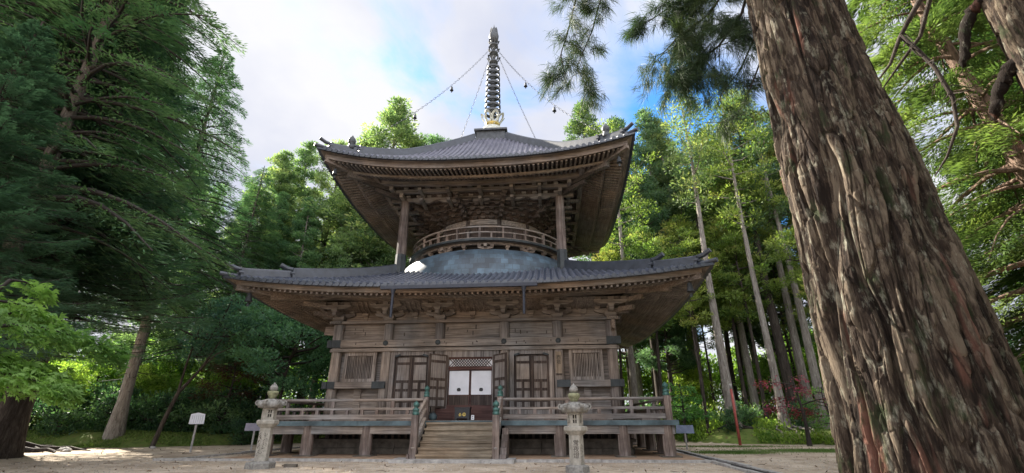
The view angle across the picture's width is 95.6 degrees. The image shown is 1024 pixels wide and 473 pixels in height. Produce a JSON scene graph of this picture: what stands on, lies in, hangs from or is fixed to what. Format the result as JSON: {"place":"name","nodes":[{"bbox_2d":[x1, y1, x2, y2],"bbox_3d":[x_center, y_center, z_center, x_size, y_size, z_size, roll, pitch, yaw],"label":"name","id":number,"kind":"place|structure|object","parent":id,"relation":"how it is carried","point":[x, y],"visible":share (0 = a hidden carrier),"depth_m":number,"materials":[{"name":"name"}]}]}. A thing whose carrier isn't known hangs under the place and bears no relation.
{"place":"outdoors","nodes":[
{"label":"outdoors","id":0,"kind":"place"},
{"bbox_2d":[0,413,837,472],"bbox_3d":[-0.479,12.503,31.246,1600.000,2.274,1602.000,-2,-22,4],"label":"ground","id":1,"kind":"structure","parent":0,"point":[218,441],"depth_m":15.13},
{"bbox_2d":[0,18,103,361],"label":"fir tree","id":2,"kind":"object","parent":1,"relation":"on","point":[27,80],"visible":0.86,"depth_m":11.20,"materials":[{"name":"green plant"}]},
{"bbox_2d":[0,0,112,275],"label":"cedar tree","id":3,"kind":"object","parent":1,"relation":"on","point":[8,14],"visible":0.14,"depth_m":15.90,"materials":[{"name":"green plant"}]},
{"bbox_2d":[24,441,90,452],"bbox_3d":[-22.122,9.277,20.543,6.015,0.585,3.661,-2,-22,4],"label":"tree root","id":4,"kind":"object","parent":1,"relation":"on","point":[32,447],"visible":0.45,"depth_m":20.60,"materials":[{"name":"brown plant"}]},
{"bbox_2d":[31,395,97,437],"bbox_3d":[-24.181,9.798,24.944,2.610,2.370,2.938,-2,-22,4],"label":"shrub","id":5,"kind":"object","parent":1,"relation":"on","point":[54,413],"visible":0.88,"depth_m":24.62,"materials":[{"name":"green plant"}]},
{"bbox_2d":[0,279,132,411],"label":"maple tree","id":6,"kind":"object","parent":1,"relation":"on","point":[55,383],"visible":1,"depth_m":6.50,"materials":[{"name":"green plant"}]},
{"bbox_2d":[29,359,103,430],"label":"broadleaf tree","id":7,"kind":"object","parent":1,"relation":"on","point":[79,375],"visible":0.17,"depth_m":27.89,"materials":[{"name":"green plant"}]},
{"bbox_2d":[0,62,156,365],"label":"fir tree","id":8,"kind":"object","parent":1,"relation":"on","point":[64,297],"visible":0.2,"depth_m":16.75,"materials":[{"name":"green plant"}]},
{"bbox_2d":[60,351,140,413],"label":"broadleaf tree","id":9,"kind":"object","parent":1,"relation":"on","point":[108,373],"visible":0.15,"depth_m":31.35,"materials":[{"name":"green plant"}]},
{"bbox_2d":[2,0,202,360],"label":"cedar tree","id":10,"kind":"object","parent":1,"relation":"on","point":[148,140],"visible":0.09,"depth_m":19.55,"materials":[{"name":"green plant"}]},
{"bbox_2d":[0,17,211,458],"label":"fir tree","id":11,"kind":"object","parent":1,"relation":"on","point":[14,417],"visible":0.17,"depth_m":19.82,"materials":[{"name":"green plant"}]},
{"bbox_2d":[0,0,213,301],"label":"fir tree","id":12,"kind":"object","parent":1,"relation":"on","point":[149,193],"visible":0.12,"depth_m":18.24,"materials":[{"name":"green plant"}]},
{"bbox_2d":[73,376,144,429],"bbox_3d":[-25.518,10.699,28.781,4.700,3.792,4.176,6,-23,-16],"label":"shrub","id":13,"kind":"object","parent":1,"relation":"on","point":[94,393],"visible":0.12,"depth_m":28.16,"materials":[{"name":"green plant"}]},
{"bbox_2d":[85,386,147,431],"bbox_3d":[-22.659,10.092,26.478,3.525,2.844,3.132,-8,-23,18],"label":"shrub","id":14,"kind":"object","parent":1,"relation":"on","point":[106,410],"visible":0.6,"depth_m":25.90,"materials":[{"name":"green plant"}]},
{"bbox_2d":[27,22,206,430],"bbox_3d":[-21.867,-3.016,25.629,11.294,27.553,11.259,2,-22,-4],"label":"cedar tree","id":15,"kind":"object","parent":1,"relation":"on","point":[188,208],"visible":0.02,"depth_m":26.27,"materials":[{"name":"green plant"}]},
{"bbox_2d":[86,378,160,429],"bbox_3d":[-23.142,10.583,28.331,3.915,3.555,4.406,8,-23,-19],"label":"shrub","id":16,"kind":"object","parent":1,"relation":"on","point":[133,393],"visible":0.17,"depth_m":27.73,"materials":[{"name":"green plant"}]},
{"bbox_2d":[0,0,247,334],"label":"cedar tree","id":17,"kind":"object","parent":1,"relation":"on","point":[111,13],"visible":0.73,"depth_m":15.98,"materials":[{"name":"green plant"}]},
{"bbox_2d":[105,362,180,425],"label":"broadleaf tree","id":18,"kind":"object","parent":1,"relation":"on","point":[148,381],"visible":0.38,"depth_m":30.23,"materials":[{"name":"green plant"}]},
{"bbox_2d":[81,170,227,365],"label":"cypress tree","id":19,"kind":"object","parent":1,"relation":"on","point":[130,339],"visible":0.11,"depth_m":34.78,"materials":[{"name":"green plant"}]},
{"bbox_2d":[128,386,198,431],"bbox_3d":[-20.527,10.148,26.696,3.262,2.962,3.672,-15,-26,33],"label":"shrub","id":20,"kind":"object","parent":1,"relation":"on","point":[166,398],"visible":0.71,"depth_m":26.36,"materials":[{"name":"green plant"}]},
{"bbox_2d":[118,357,211,417],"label":"broadleaf tree","id":21,"kind":"object","parent":1,"relation":"on","point":[171,370],"visible":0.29,"depth_m":33.71,"materials":[{"name":"green plant"}]},
{"bbox_2d":[28,414,301,432],"bbox_3d":[-20.707,14.414,36.418,38.217,1.675,20.546,10,-24,-24],"label":"ground cover","id":22,"kind":"object","parent":1,"relation":"on","point":[127,428],"visible":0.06,"depth_m":26.73,"materials":[{"name":"green plant"}]},
{"bbox_2d":[78,49,257,439],"bbox_3d":[-21.724,-1.563,29.655,10.903,26.683,10.937,12,-25,-27],"label":"cedar tree","id":23,"kind":"object","parent":1,"relation":"on","point":[116,424],"visible":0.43,"depth_m":30.79,"materials":[{"name":"green plant"}]},
{"bbox_2d":[27,429,324,447],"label":"moss grass","id":24,"kind":"structure","parent":1,"relation":"on","point":[126,433],"depth_m":24.78,"materials":[{"name":"green plant"}]},
{"bbox_2d":[138,183,227,379],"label":"cypress tree","id":25,"kind":"object","parent":1,"relation":"on","point":[179,362],"visible":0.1,"depth_m":36.19,"materials":[{"name":"green plant"}]},
{"bbox_2d":[155,395,211,433],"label":"shrub","id":26,"kind":"object","parent":1,"relation":"on","point":[188,411],"visible":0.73,"depth_m":26.65,"materials":[{"name":"green plant"}]},
{"bbox_2d":[156,176,262,384],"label":"cypress tree","id":27,"kind":"object","parent":1,"relation":"on","point":[245,192],"visible":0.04,"depth_m":39.68,"materials":[{"name":"green plant"}]},
{"bbox_2d":[146,290,273,447],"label":"broadleaf tree","id":28,"kind":"object","parent":1,"relation":"on","point":[217,322],"visible":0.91,"depth_m":25.25,"materials":[{"name":"green plant"}]},
{"bbox_2d":[118,166,302,426],"bbox_3d":[-21.223,3.713,35.950,11.373,21.081,10.520,2,-22,-7],"label":"cedar tree","id":29,"kind":"object","parent":1,"relation":"on","point":[259,177],"visible":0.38,"depth_m":36.84,"materials":[{"name":"green plant"}]},
{"bbox_2d":[184,370,252,427],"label":"broadleaf tree","id":30,"kind":"object","parent":1,"relation":"on","point":[217,378],"visible":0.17,"depth_m":31.79,"materials":[{"name":"green plant"}]},
{"bbox_2d":[195,392,258,436],"bbox_3d":[-16.894,10.562,27.304,3.525,2.844,3.132,9,-23,-22],"label":"shrub","id":31,"kind":"object","parent":1,"relation":"on","point":[220,404],"visible":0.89,"depth_m":27.00,"materials":[{"name":"green plant"}]},
{"bbox_2d":[187,357,266,433],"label":"maple tree","id":32,"kind":"object","parent":1,"relation":"on","point":[230,394],"visible":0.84,"depth_m":27.75,"materials":[{"name":"green plant"}]},
{"bbox_2d":[200,382,257,428],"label":"shrub","id":33,"kind":"object","parent":1,"relation":"on","point":[227,392],"visible":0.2,"depth_m":28.90,"materials":[{"name":"green plant"}]},
{"bbox_2d":[201,226,266,379],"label":"cypress tree","id":34,"kind":"object","parent":1,"relation":"on","point":[251,256],"visible":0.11,"depth_m":36.96,"materials":[{"name":"green plant"}]},
{"bbox_2d":[226,415,258,444],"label":"shrub","id":35,"kind":"object","parent":1,"relation":"on","point":[240,424],"visible":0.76,"depth_m":25.89,"materials":[{"name":"green plant"}]},
{"bbox_2d":[228,395,262,435],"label":"shrub","id":36,"kind":"object","parent":1,"relation":"on","point":[248,407],"visible":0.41,"depth_m":27.44,"materials":[{"name":"green plant"}]},
{"bbox_2d":[200,191,292,372],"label":"cypress tree","id":37,"kind":"object","parent":1,"relation":"on","point":[281,202],"visible":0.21,"depth_m":41.50,"materials":[{"name":"green plant"}]},
{"bbox_2d":[205,149,315,299],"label":"cypress tree","id":38,"kind":"object","parent":1,"relation":"on","point":[283,161],"visible":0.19,"depth_m":44.92,"materials":[{"name":"green plant"}]},
{"bbox_2d":[230,371,294,421],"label":"broadleaf tree","id":39,"kind":"object","parent":1,"relation":"on","point":[246,380],"visible":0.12,"depth_m":32.72,"materials":[{"name":"green plant"}]},
{"bbox_2d":[244,383,286,469],"bbox_3d":[-7.008,5.417,13.296,0.846,2.372,0.782,12,-25,-27],"label":"stone lantern","id":40,"kind":"object","parent":1,"relation":"on","point":[268,422],"visible":1,"depth_m":13.13,"materials":[{"name":"stone"}]},
{"bbox_2d":[211,305,330,400],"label":"broadleaf tree","id":41,"kind":"object","parent":1,"relation":"on","point":[284,357],"visible":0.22,"depth_m":29.98,"materials":[{"name":"green plant"}]},
{"bbox_2d":[224,299,332,412],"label":"broadleaf tree","id":42,"kind":"object","parent":1,"relation":"on","point":[285,384],"visible":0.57,"depth_m":26.42,"materials":[{"name":"green plant"}]},
{"bbox_2d":[248,169,308,319],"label":"cypress tree","id":43,"kind":"object","parent":1,"relation":"on","point":[277,192],"visible":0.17,"depth_m":44.65,"materials":[{"name":"green plant"}]},
{"bbox_2d":[259,196,322,396],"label":"cypress tree","id":44,"kind":"object","parent":1,"relation":"on","point":[295,247],"visible":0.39,"depth_m":39.53,"materials":[{"name":"green plant"}]},
{"bbox_2d":[262,140,325,398],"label":"cypress tree","id":45,"kind":"object","parent":1,"relation":"on","point":[306,159],"visible":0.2,"depth_m":48.06,"materials":[{"name":"green plant"}]},
{"bbox_2d":[298,327,331,402],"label":"broadleaf tree","id":46,"kind":"object","parent":1,"relation":"on","point":[325,363],"visible":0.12,"depth_m":29.32,"materials":[{"name":"green plant"}]},
{"bbox_2d":[281,138,361,407],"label":"cypress tree","id":47,"kind":"object","parent":1,"relation":"on","point":[322,179],"visible":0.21,"depth_m":44.02,"materials":[{"name":"green plant"}]},
{"bbox_2d":[297,205,364,361],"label":"cypress tree","id":48,"kind":"object","parent":1,"relation":"on","point":[345,258],"visible":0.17,"depth_m":39.76,"materials":[{"name":"green plant"}]},
{"bbox_2d":[305,129,408,267],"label":"cypress tree","id":49,"kind":"object","parent":1,"relation":"on","point":[334,214],"visible":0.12,"depth_m":40.70,"materials":[{"name":"green plant"}]},
{"bbox_2d":[308,95,422,267],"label":"cypress tree","id":50,"kind":"object","parent":1,"relation":"on","point":[395,113],"visible":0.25,"depth_m":45.37,"materials":[{"name":"green plant"}]},
{"bbox_2d":[358,134,429,269],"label":"cypress tree","id":51,"kind":"object","parent":1,"relation":"on","point":[392,252],"visible":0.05,"depth_m":41.00,"materials":[{"name":"green plant"}]},
{"bbox_2d":[2,446,834,472],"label":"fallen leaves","id":52,"kind":"object","parent":1,"relation":"on","point":[358,462],"depth_m":14.12,"materials":[{"name":"brown plant"}]},
{"bbox_2d":[152,458,715,462],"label":"kerb front","id":53,"kind":"structure","parent":1,"relation":"on","point":[386,460],"depth_m":14.87,"materials":[{"name":"stone"}]},
{"bbox_2d":[558,383,590,472],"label":"stone lantern","id":54,"kind":"object","parent":1,"relation":"on","point":[575,429],"visible":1,"depth_m":11.82,"materials":[{"name":"stone"}]},
{"bbox_2d":[562,100,633,260],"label":"cypress tree","id":55,"kind":"object","parent":1,"relation":"on","point":[577,128],"visible":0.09,"depth_m":48.91,"materials":[{"name":"green plant"}]},
{"bbox_2d":[589,242,634,411],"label":"cypress tree","id":56,"kind":"object","parent":1,"relation":"on","point":[605,252],"visible":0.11,"depth_m":36.39,"materials":[{"name":"green plant"}]},
{"bbox_2d":[592,118,661,438],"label":"cypress tree","id":57,"kind":"object","parent":1,"relation":"on","point":[632,376],"visible":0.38,"depth_m":36.11,"materials":[{"name":"green plant"}]},
{"bbox_2d":[589,115,683,396],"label":"cypress tree","id":58,"kind":"object","parent":1,"relation":"on","point":[617,121],"visible":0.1,"depth_m":42.61,"materials":[{"name":"green plant"}]},
{"bbox_2d":[609,165,670,403],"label":"cypress tree","id":59,"kind":"object","parent":1,"relation":"on","point":[655,372],"visible":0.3,"depth_m":38.56,"materials":[{"name":"green plant"}]},
{"bbox_2d":[619,354,667,403],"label":"broadleaf tree","id":60,"kind":"object","parent":1,"relation":"on","point":[646,376],"visible":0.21,"depth_m":42.76,"materials":[{"name":"green plant"}]},
{"bbox_2d":[623,223,686,419],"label":"cypress tree","id":61,"kind":"object","parent":1,"relation":"on","point":[634,251],"visible":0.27,"depth_m":33.30,"materials":[{"name":"green plant"}]},
{"bbox_2d":[615,106,698,386],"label":"cypress tree","id":62,"kind":"object","parent":1,"relation":"on","point":[642,116],"visible":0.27,"depth_m":45.06,"materials":[{"name":"green plant"}]},
{"bbox_2d":[626,212,704,402],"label":"cypress tree","id":63,"kind":"object","parent":1,"relation":"on","point":[681,352],"visible":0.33,"depth_m":35.29,"materials":[{"name":"green plant"}]},
{"bbox_2d":[629,117,713,405],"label":"cypress tree","id":64,"kind":"object","parent":1,"relation":"on","point":[665,179],"visible":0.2,"depth_m":44.27,"materials":[{"name":"green plant"}]},
{"bbox_2d":[656,382,712,442],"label":"maple tree","id":65,"kind":"object","parent":1,"relation":"on","point":[696,409],"visible":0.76,"depth_m":27.77,"materials":[{"name":"green plant"}]},
{"bbox_2d":[650,211,733,410],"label":"cypress tree","id":66,"kind":"object","parent":1,"relation":"on","point":[686,242],"visible":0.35,"depth_m":34.53,"materials":[{"name":"green plant"}]},
{"bbox_2d":[664,146,725,406],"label":"cypress tree","id":67,"kind":"object","parent":1,"relation":"on","point":[685,206],"visible":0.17,"depth_m":40.02,"materials":[{"name":"green plant"}]},
{"bbox_2d":[672,286,719,434],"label":"pine tree","id":68,"kind":"object","parent":1,"relation":"on","point":[690,306],"visible":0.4,"depth_m":30.00,"materials":[{"name":"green plant"}]},
{"bbox_2d":[661,364,733,413],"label":"broadleaf tree","id":69,"kind":"object","parent":1,"relation":"on","point":[678,378],"visible":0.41,"depth_m":36.29,"materials":[{"name":"green plant"}]},
{"bbox_2d":[654,90,741,427],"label":"cypress tree","id":70,"kind":"object","parent":1,"relation":"on","point":[690,151],"visible":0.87,"depth_m":33.70,"materials":[{"name":"green plant"}]},
{"bbox_2d":[660,348,737,407],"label":"broadleaf tree","id":71,"kind":"object","parent":1,"relation":"on","point":[712,362],"visible":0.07,"depth_m":44.57,"materials":[{"name":"green plant"}]},
{"bbox_2d":[681,286,728,411],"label":"cypress tree","id":72,"kind":"object","parent":1,"relation":"on","point":[703,338],"visible":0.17,"depth_m":36.52,"materials":[{"name":"green plant"}]},
{"bbox_2d":[689,217,758,424],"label":"cypress tree","id":73,"kind":"object","parent":1,"relation":"on","point":[709,228],"visible":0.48,"depth_m":33.41,"materials":[{"name":"green plant"}]},
{"bbox_2d":[660,123,791,418],"bbox_3d":[17.180,1.716,35.957,8.169,24.668,8.534,19,-28,-39],"label":"pine tree","id":74,"kind":"object","parent":1,"relation":"on","point":[753,394],"visible":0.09,"depth_m":35.29,"materials":[{"name":"green plant"}]},
{"bbox_2d":[713,406,744,433],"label":"shrub","id":75,"kind":"object","parent":1,"relation":"on","point":[732,426],"visible":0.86,"depth_m":26.96,"materials":[{"name":"green plant"}]},
{"bbox_2d":[689,155,777,408],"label":"cypress tree","id":76,"kind":"object","parent":1,"relation":"on","point":[753,323],"visible":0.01,"depth_m":37.68,"materials":[{"name":"green plant"}]},
{"bbox_2d":[703,345,774,404],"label":"broadleaf tree","id":77,"kind":"object","parent":1,"relation":"on","point":[733,354],"visible":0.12,"depth_m":42.59,"materials":[{"name":"green plant"}]},
{"bbox_2d":[685,90,793,430],"bbox_3d":[16.488,0.484,31.860,6.800,24.176,5.491,3,-22,-7],"label":"cypress tree","id":78,"kind":"object","parent":1,"relation":"on","point":[736,212],"visible":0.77,"depth_m":32.70,"materials":[{"name":"green plant"}]},
{"bbox_2d":[716,396,762,427],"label":"shrub","id":79,"kind":"object","parent":1,"relation":"on","point":[749,414],"visible":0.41,"depth_m":28.64,"materials":[{"name":"green plant"}]},
{"bbox_2d":[698,205,789,420],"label":"cypress tree","id":80,"kind":"object","parent":1,"relation":"on","point":[731,238],"visible":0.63,"depth_m":32.47,"materials":[{"name":"green plant"}]},
{"bbox_2d":[655,417,833,444],"bbox_3d":[16.157,11.458,27.706,27.364,1.683,8.002,-20,-29,41],"label":"ground cover","id":81,"kind":"object","parent":1,"relation":"on","point":[763,423],"visible":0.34,"depth_m":26.34,"materials":[{"name":"green plant"}]},
{"bbox_2d":[695,81,797,423],"bbox_3d":[17.480,-0.148,33.794,7.407,26.694,5.824,8,-23,-19],"label":"cypress tree","id":82,"kind":"object","parent":1,"relation":"on","point":[783,361],"visible":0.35,"depth_m":33.01,"materials":[{"name":"green plant"}]},
{"bbox_2d":[690,89,816,426],"bbox_3d":[19.053,-0.034,35.227,9.482,27.409,9.077,2,-22,-6],"label":"pine tree","id":83,"kind":"object","parent":1,"relation":"on","point":[797,352],"visible":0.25,"depth_m":33.77,"materials":[{"name":"green plant"}]},
{"bbox_2d":[676,444,834,462],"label":"lawn grass","id":84,"kind":"structure","parent":1,"relation":"on","point":[767,451],"depth_m":19.62,"materials":[{"name":"green plant"}]},
{"bbox_2d":[722,152,815,367],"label":"cypress tree","id":85,"kind":"object","parent":1,"relation":"on","point":[756,338],"visible":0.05,"depth_m":38.42,"materials":[{"name":"green plant"}]},
{"bbox_2d":[733,352,811,419],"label":"broadleaf tree","id":86,"kind":"object","parent":1,"relation":"on","point":[765,373],"visible":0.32,"depth_m":34.01,"materials":[{"name":"green plant"}]},
{"bbox_2d":[736,234,808,389],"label":"cypress tree","id":87,"kind":"object","parent":1,"relation":"on","point":[778,301],"visible":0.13,"depth_m":36.52,"materials":[{"name":"green plant"}]},
{"bbox_2d":[532,0,1023,472],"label":"cedar tree","id":88,"kind":"object","parent":1,"relation":"on","point":[920,369],"visible":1,"depth_m":3.83,"materials":[{"name":"brown plant"}]},
{"bbox_2d":[732,105,829,427],"bbox_3d":[18.903,0.601,32.477,4.365,24.238,5.442,-5,-22,12],"label":"cypress tree","id":89,"kind":"object","parent":1,"relation":"on","point":[816,382],"visible":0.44,"depth_m":32.86,"materials":[{"name":"green plant"}]},
{"bbox_2d":[763,225,806,300],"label":"pine tree","id":90,"kind":"object","parent":1,"relation":"on","point":[786,238],"visible":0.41,"depth_m":29.89,"materials":[{"name":"green plant"}]},
{"bbox_2d":[753,375,826,445],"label":"maple tree","id":91,"kind":"object","parent":1,"relation":"on","point":[808,436],"visible":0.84,"depth_m":23.67,"materials":[{"name":"red plant"}]},
{"bbox_2d":[776,247,812,329],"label":"cypress tree","id":92,"kind":"object","parent":1,"relation":"on","point":[807,310],"visible":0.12,"depth_m":32.94,"materials":[{"name":"green plant"}]},
{"bbox_2d":[774,398,821,430],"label":"shrub","id":93,"kind":"object","parent":1,"relation":"on","point":[799,421],"visible":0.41,"depth_m":27.32,"materials":[{"name":"green plant"}]},
{"bbox_2d":[793,386,830,431],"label":"maple tree","id":94,"kind":"object","parent":1,"relation":"on","point":[825,423],"visible":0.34,"depth_m":24.29,"materials":[{"name":"green plant"}]},
{"bbox_2d":[846,0,1023,374],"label":"cedar tree","id":95,"kind":"object","parent":1,"relation":"on","point":[999,138],"visible":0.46,"depth_m":10.05,"materials":[{"name":"green plant"}]},
{"bbox_2d":[879,0,1023,175],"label":"cedar tree","id":96,"kind":"object","parent":1,"relation":"on","point":[1005,19],"visible":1,"depth_m":4.55,"materials":[{"name":"brown plant"}]},
{"bbox_2d":[914,0,1023,361],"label":"cedar tree","id":97,"kind":"object","parent":1,"relation":"on","point":[1007,285],"visible":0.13,"depth_m":11.52,"materials":[{"name":"green plant"}]},
{"bbox_2d":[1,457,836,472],"bbox_3d":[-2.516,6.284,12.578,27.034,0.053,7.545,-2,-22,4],"label":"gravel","id":98,"kind":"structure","parent":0,"point":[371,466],"depth_m":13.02,"materials":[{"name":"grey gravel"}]},
{"bbox_2d":[227,445,704,460],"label":"stone foundation platform","id":99,"kind":"structure","parent":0,"point":[640,454],"depth_m":15.70,"materials":[{"name":"grey stone"}]},
{"bbox_2d":[219,27,717,463],"bbox_3d":[-1.218,-2.295,27.438,18.020,27.010,18.095,-2,-22,4],"label":"pagoda","id":100,"kind":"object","parent":99,"relation":"on","point":[489,301],"visible":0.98,"depth_m":18.81,"materials":[{"name":"wood"}]},
{"bbox_2d":[335,352,377,414],"bbox_3d":[-6.150,5.869,18.614,1.800,2.380,0.220,-2,-22,4],"label":"window","id":101,"kind":"structure","parent":100,"relation":"in","point":[358,366],"depth_m":18.68,"materials":[{"name":"brown wood"}]},
{"bbox_2d":[386,351,433,413],"bbox_3d":[-4.026,5.778,18.401,1.720,2.380,0.270,-2,-22,4],"label":"door","id":102,"kind":"structure","parent":100,"relation":"in","point":[408,373],"depth_m":18.49,"materials":[{"name":"brown wood"}]},
{"bbox_2d":[427,353,447,407],"bbox_3d":[-2.880,5.551,17.919,0.860,1.960,0.060,19,-28,-39],"label":"open door leaf","id":103,"kind":"structure","parent":100,"relation":"in","point":[438,363],"depth_m":17.91,"materials":[{"name":"brown wood"}]},
{"bbox_2d":[493,352,506,406],"bbox_3d":[-0.461,5.485,17.772,0.060,1.960,0.860,15,-26,-33],"label":"open door leaf","id":104,"kind":"structure","parent":100,"relation":"in","point":[499,360],"depth_m":17.82,"materials":[{"name":"brown wood"}]},
{"bbox_2d":[510,349,554,413],"bbox_3d":[0.769,5.627,18.056,1.720,2.380,0.270,-2,-22,4],"label":"door","id":105,"kind":"structure","parent":100,"relation":"in","point":[526,381],"depth_m":18.09,"materials":[{"name":"brown wood"}]},
{"bbox_2d":[565,349,610,413],"bbox_3d":[2.903,5.584,17.963,1.800,2.380,0.220,-2,-22,4],"label":"window","id":106,"kind":"structure","parent":100,"relation":"in","point":[584,364],"depth_m":18.07,"materials":[{"name":"brown wood"}]},
{"bbox_2d":[1,0,1023,413],"label":"sky","id":107,"kind":"structure","parent":0,"point":[309,70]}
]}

